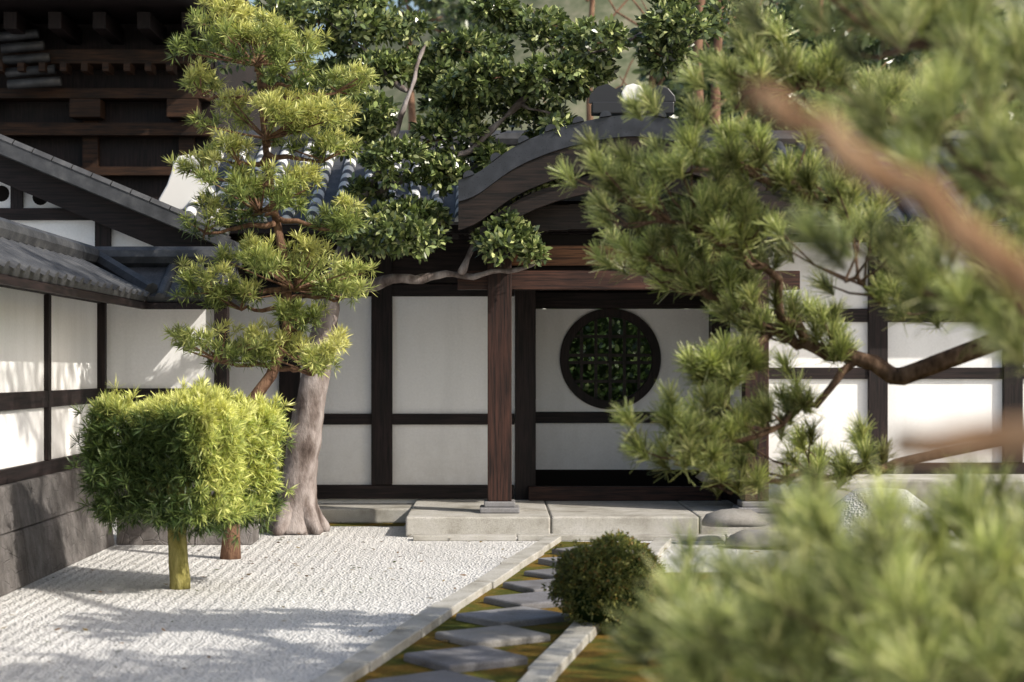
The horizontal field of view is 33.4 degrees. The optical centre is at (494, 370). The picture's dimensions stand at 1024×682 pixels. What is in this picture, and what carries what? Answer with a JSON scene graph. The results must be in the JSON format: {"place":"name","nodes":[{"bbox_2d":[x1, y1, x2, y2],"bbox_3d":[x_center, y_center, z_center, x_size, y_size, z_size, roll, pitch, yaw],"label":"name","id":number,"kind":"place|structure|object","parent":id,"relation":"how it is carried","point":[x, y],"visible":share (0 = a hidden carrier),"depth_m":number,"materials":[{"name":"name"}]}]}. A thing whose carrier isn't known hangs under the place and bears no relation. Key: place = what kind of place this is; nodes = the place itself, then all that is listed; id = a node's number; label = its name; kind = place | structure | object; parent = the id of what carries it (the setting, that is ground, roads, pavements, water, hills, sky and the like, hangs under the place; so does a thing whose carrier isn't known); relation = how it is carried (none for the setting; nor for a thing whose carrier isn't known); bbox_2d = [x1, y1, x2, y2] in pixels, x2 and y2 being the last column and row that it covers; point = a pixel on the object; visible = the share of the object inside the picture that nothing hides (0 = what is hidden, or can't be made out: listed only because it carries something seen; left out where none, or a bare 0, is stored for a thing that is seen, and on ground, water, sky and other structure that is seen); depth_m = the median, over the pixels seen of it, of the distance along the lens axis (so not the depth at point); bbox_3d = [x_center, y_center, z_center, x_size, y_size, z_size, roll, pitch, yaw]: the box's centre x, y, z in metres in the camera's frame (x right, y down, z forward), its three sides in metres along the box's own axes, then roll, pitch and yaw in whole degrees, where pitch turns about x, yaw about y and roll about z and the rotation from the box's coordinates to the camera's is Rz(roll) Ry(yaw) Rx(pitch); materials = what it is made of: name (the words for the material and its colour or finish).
{"place":"outdoors","nodes":[
{"label":"outdoors","id":0,"kind":"place"},
{"bbox_2d":[0,182,151,245],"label":"gable wall","id":1,"kind":"structure","parent":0,"point":[82,231],"depth_m":16.60,"materials":[{"name":"white paint"}]},
{"bbox_2d":[0,186,46,204],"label":"gable vents","id":2,"kind":"object","parent":1,"relation":"attached to","point":[4,193],"visible":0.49,"depth_m":16.60,"materials":[{"name":"black"}]},
{"bbox_2d":[10,186,110,245],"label":"gable struts","id":3,"kind":"object","parent":1,"relation":"attached to","point":[102,235],"visible":0.43,"depth_m":16.55,"materials":[{"name":"black wood"}]},
{"bbox_2d":[0,155,216,245],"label":"gable beams","id":4,"kind":"structure","parent":1,"relation":"attached to","point":[73,202],"depth_m":16.40,"materials":[{"name":"black wood"}]},
{"bbox_2d":[0,0,301,199],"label":"building","id":5,"kind":"structure","parent":0,"point":[107,24],"depth_m":25.00,"materials":[{"name":"brown wood"}]},
{"bbox_2d":[0,28,61,88],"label":"roof tiles","id":6,"kind":"object","parent":5,"relation":"attached to","point":[27,59],"visible":0.98,"depth_m":24.25,"materials":[{"name":"black tile"}]},
{"bbox_2d":[0,49,213,176],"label":"hall beams","id":7,"kind":"structure","parent":5,"relation":"attached to","point":[87,106],"depth_m":24.62,"materials":[{"name":"brown wood"}]},
{"bbox_2d":[0,134,239,245],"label":"gable roof","id":8,"kind":"structure","parent":5,"relation":"on","point":[88,181],"depth_m":16.20,"materials":[{"name":"grey ceramic"}]},
{"bbox_2d":[159,155,216,210],"bbox_3d":[-3.170,-1.940,17.850,0.650,0.580,0.500,0,0,0],"label":"plaster roof end","id":9,"kind":"object","parent":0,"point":[178,192],"visible":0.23,"depth_m":17.60,"materials":[{"name":"white paint"}]},
{"bbox_2d":[248,0,429,69],"label":"sky","id":10,"kind":"structure","parent":0,"point":[411,4],"materials":[{"name":"white"}]},
{"bbox_2d":[0,484,962,681],"bbox_3d":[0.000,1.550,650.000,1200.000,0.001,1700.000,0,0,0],"label":"gravel ground","id":11,"kind":"structure","parent":0,"point":[333,614],"depth_m":11.25,"materials":[{"name":"white gravel"}]},
{"bbox_2d":[0,466,258,596],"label":"stone wall base","id":12,"kind":"object","parent":11,"relation":"on","point":[47,528],"visible":0.43,"depth_m":13.19,"materials":[{"name":"grey stone"}]},
{"bbox_2d":[0,287,213,468],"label":"wall panels","id":13,"kind":"object","parent":12,"relation":"on","point":[141,353],"visible":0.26,"depth_m":14.31,"materials":[{"name":"white paint"}]},
{"bbox_2d":[0,285,100,485],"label":"horizontal wall beams","id":14,"kind":"structure","parent":13,"relation":"attached to","point":[21,400],"depth_m":13.20,"materials":[{"name":"brown wood"}]},
{"bbox_2d":[0,217,245,306],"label":"tiled roof","id":15,"kind":"structure","parent":13,"relation":"on","point":[144,273],"depth_m":14.36,"materials":[{"name":"grey tile"}]},
{"bbox_2d":[0,273,225,308],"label":"roof eave","id":16,"kind":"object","parent":15,"relation":"attached to","point":[23,283],"depth_m":12.66,"materials":[{"name":"wood"}]},
{"bbox_2d":[44,294,228,459],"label":"wall posts","id":17,"kind":"object","parent":13,"relation":"attached to","point":[221,376],"visible":0.44,"depth_m":15.23,"materials":[{"name":"brown wood"}]},
{"bbox_2d":[107,301,190,402],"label":"wall rails","id":18,"kind":"object","parent":13,"relation":"attached to","point":[147,391],"visible":0.12,"depth_m":15.27,"materials":[{"name":"brown wood"}]},
{"bbox_2d":[65,372,298,589],"bbox_3d":[-2.236,0.785,12.157,1.671,1.557,1.583,0,0,0],"label":"box shrub","id":19,"kind":"object","parent":11,"relation":"on","point":[189,421],"depth_m":11.78,"materials":[{"name":"green plant"}]},
{"bbox_2d":[161,0,382,559],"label":"tree","id":20,"kind":"object","parent":11,"relation":"on","point":[275,30],"depth_m":14.12,"materials":[{"name":"green plant"}]},
{"bbox_2d":[1,524,756,678],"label":"leaf litter","id":21,"kind":"object","parent":11,"relation":"on","point":[444,640],"visible":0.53,"depth_m":12.73,"materials":[{"name":"brown plant"}]},
{"bbox_2d":[205,0,798,535],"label":"tree","id":22,"kind":"object","parent":11,"relation":"on","point":[400,225],"depth_m":16.32,"materials":[{"name":"green plant"}]},
{"bbox_2d":[112,474,1023,536],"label":"granite platform","id":23,"kind":"object","parent":11,"relation":"on","point":[442,516],"visible":0.47,"depth_m":16.34,"materials":[{"name":"grey stone"}]},
{"bbox_2d":[229,225,1023,502],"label":"wall","id":24,"kind":"structure","parent":23,"relation":"on","point":[440,354],"depth_m":18.00,"materials":[{"name":"white paint"}]},
{"bbox_2d":[569,317,651,400],"bbox_3d":[1.256,-0.126,18.620,0.906,0.910,0.060,0,0,0],"label":"lattice window","id":25,"kind":"structure","parent":24,"relation":"attached to","point":[609,355],"depth_m":18.59,"materials":[{"name":"black wood"}]},
{"bbox_2d":[227,225,1023,498],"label":"horizontal wall beams","id":26,"kind":"structure","parent":24,"relation":"attached to","point":[451,256],"depth_m":17.96,"materials":[{"name":"brown wood"}]},
{"bbox_2d":[279,225,1022,499],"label":"wall posts","id":27,"kind":"object","parent":24,"relation":"attached to","point":[382,387],"depth_m":17.93,"materials":[{"name":"brown wood"}]},
{"bbox_2d":[480,499,774,512],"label":"porch pedestals","id":28,"kind":"object","parent":23,"relation":"on","point":[499,507],"visible":0.72,"depth_m":16.25,"materials":[{"name":"grey stone"}]},
{"bbox_2d":[488,258,768,500],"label":"porch posts","id":29,"kind":"object","parent":28,"relation":"on","point":[499,386],"visible":0.66,"depth_m":16.29,"materials":[{"name":"brown wood"}]},
{"bbox_2d":[457,271,799,500],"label":"wooden beam","id":30,"kind":"structure","parent":29,"relation":"on","point":[553,280],"depth_m":16.33,"materials":[{"name":"brown wood"}]},
{"bbox_2d":[569,317,650,399],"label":"garden behind window","id":31,"kind":"object","parent":11,"relation":"on","point":[630,348],"visible":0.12,"depth_m":23.29,"materials":[{"name":"green plant"}]},
{"bbox_2d":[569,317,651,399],"bbox_3d":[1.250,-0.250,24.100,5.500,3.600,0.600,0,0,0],"label":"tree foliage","id":32,"kind":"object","parent":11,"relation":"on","point":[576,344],"depth_m":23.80,"materials":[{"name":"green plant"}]},
{"bbox_2d":[488,166,765,502],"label":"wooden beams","id":33,"kind":"structure","parent":11,"relation":"on","point":[590,478],"depth_m":18.61,"materials":[{"name":"brown wood"}]},
{"bbox_2d":[512,246,734,265],"bbox_3d":[1.275,-1.105,16.440,2.650,0.190,0.040,0,0,0],"label":"porch transom","id":34,"kind":"object","parent":33,"relation":"attached to","point":[567,255],"visible":0.07,"depth_m":16.42,"materials":[{"name":"brown wood"}]},
{"bbox_2d":[490,202,772,257],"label":"porch beams","id":35,"kind":"structure","parent":33,"relation":"attached to","point":[496,250],"depth_m":15.95,"materials":[{"name":"black wood"}]},
{"bbox_2d":[329,523,1001,681],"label":"ground moss","id":36,"kind":"object","parent":11,"relation":"on","point":[590,662],"visible":0.16,"depth_m":9.32,"materials":[{"name":"green plant"}]},
{"bbox_2d":[366,568,562,681],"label":"path slabs","id":37,"kind":"structure","parent":36,"relation":"on","point":[449,664],"depth_m":8.99,"materials":[{"name":"stone"}]},
{"bbox_2d":[435,625,550,647],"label":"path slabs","id":38,"kind":"structure","parent":36,"relation":"on","point":[498,636],"depth_m":9.69,"materials":[{"name":"stone"}]},
{"bbox_2d":[311,534,731,681],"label":"path kerbs","id":39,"kind":"structure","parent":36,"relation":"on","point":[553,661],"depth_m":10.13,"materials":[{"name":"stone"}]},
{"bbox_2d":[456,545,632,626],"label":"path slabs","id":40,"kind":"structure","parent":36,"relation":"on","point":[520,616],"depth_m":10.47,"materials":[{"name":"stone"}]},
{"bbox_2d":[541,528,668,633],"bbox_3d":[0.661,1.260,10.188,0.781,0.634,0.813,0,0,0],"label":"round shrub","id":41,"kind":"object","parent":36,"relation":"on","point":[604,548],"depth_m":9.99,"materials":[{"name":"green plant"}]},
{"bbox_2d":[387,0,1019,129],"bbox_3d":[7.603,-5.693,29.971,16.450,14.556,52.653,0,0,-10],"label":"shade tree","id":42,"kind":"object","parent":11,"relation":"on","point":[411,111],"visible":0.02,"depth_m":54.00,"materials":[{"name":"green plant"}]},
{"bbox_2d":[290,0,1023,129],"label":"tree leaves","id":43,"kind":"object","parent":42,"relation":"on","point":[460,13],"visible":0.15,"depth_m":41.02,"materials":[{"name":"green plant"}]},
{"bbox_2d":[529,0,885,129],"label":"bare trees","id":44,"kind":"object","parent":11,"relation":"on","point":[699,44],"visible":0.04,"depth_m":35.92,"materials":[{"name":"brown plant"}]},
{"bbox_2d":[695,460,835,547],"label":"garden rocks","id":45,"kind":"object","parent":11,"relation":"on","point":[733,517],"visible":0.46,"depth_m":15.03,"materials":[{"name":"grey stone"}]},
{"bbox_2d":[801,488,963,554],"bbox_3d":[3.300,1.275,14.600,1.500,0.550,1.500,0,0,0],"label":"gravel cone","id":46,"kind":"object","parent":11,"relation":"on","point":[851,507],"visible":0.09,"depth_m":14.34,"materials":[{"name":"white gravel"}]},
{"bbox_2d":[213,130,978,200],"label":"roof back wall","id":47,"kind":"structure","parent":0,"point":[508,138],"depth_m":19.42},
{"bbox_2d":[196,141,1022,224],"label":"tiled roof","id":48,"kind":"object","parent":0,"point":[907,209],"visible":0.16,"depth_m":18.05,"materials":[{"name":"grey ceramic"}]},
{"bbox_2d":[186,141,469,221],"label":"roof tiles","id":49,"kind":"object","parent":48,"relation":"on","point":[347,172],"depth_m":18.02,"materials":[{"name":"grey ceramic"}]},
{"bbox_2d":[220,203,1019,238],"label":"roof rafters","id":50,"kind":"object","parent":48,"relation":"attached to","point":[455,232],"depth_m":17.17,"materials":[{"name":"brown wood"}]},
{"bbox_2d":[469,170,787,240],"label":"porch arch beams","id":51,"kind":"structure","parent":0,"point":[534,209],"depth_m":16.31,"materials":[{"name":"brown wood"}]},
{"bbox_2d":[458,110,800,201],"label":"porch roof","id":52,"kind":"structure","parent":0,"point":[525,149],"depth_m":15.82,"materials":[{"name":"grey tile"}]},
{"bbox_2d":[458,137,806,229],"bbox_3d":[1.280,-1.739,15.890,3.240,0.862,0.080,0,0,0],"label":"curved bargeboard","id":53,"kind":"object","parent":52,"relation":"attached to","point":[501,191],"visible":0.48,"depth_m":15.85,"materials":[{"name":"brown wood"}]},
{"bbox_2d":[589,84,675,115],"bbox_3d":[1.273,-2.521,15.890,0.810,0.281,0.180,0,0,0],"label":"porch ornament","id":54,"kind":"object","parent":52,"relation":"on","point":[604,97],"visible":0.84,"depth_m":15.83,"materials":[{"name":"grey ceramic"}]},
{"bbox_2d":[621,84,644,101],"bbox_3d":[1.280,-2.575,15.875,0.215,0.170,0.130,0,0,0],"label":"porch emblem","id":55,"kind":"object","parent":54,"relation":"attached to","point":[632,86],"visible":0.5,"depth_m":15.81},
{"bbox_2d":[292,0,1023,129],"bbox_3d":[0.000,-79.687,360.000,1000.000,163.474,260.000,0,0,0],"label":"hill","id":56,"kind":"structure","parent":0,"point":[574,9],"depth_m":293.73,"materials":[{"name":"green plant"}]},
{"bbox_2d":[727,413,741,504],"bbox_3d":[2.500,0.906,17.223,0.120,0.908,1.413,0,0,0],"label":"porch side panel","id":57,"kind":"object","parent":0,"point":[734,497],"visible":0.07,"depth_m":17.45,"materials":[{"name":"black wood"}]},
{"bbox_2d":[544,0,1023,681],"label":"pine","id":58,"kind":"object","parent":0,"point":[926,570],"depth_m":4.90,"materials":[{"name":"green plant"}]},
{"bbox_2d":[743,78,1023,461],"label":"tree branch","id":59,"kind":"object","parent":58,"relation":"attached to","point":[998,260],"visible":1,"depth_m":1.57,"materials":[{"name":"brown plant"}]}
]}

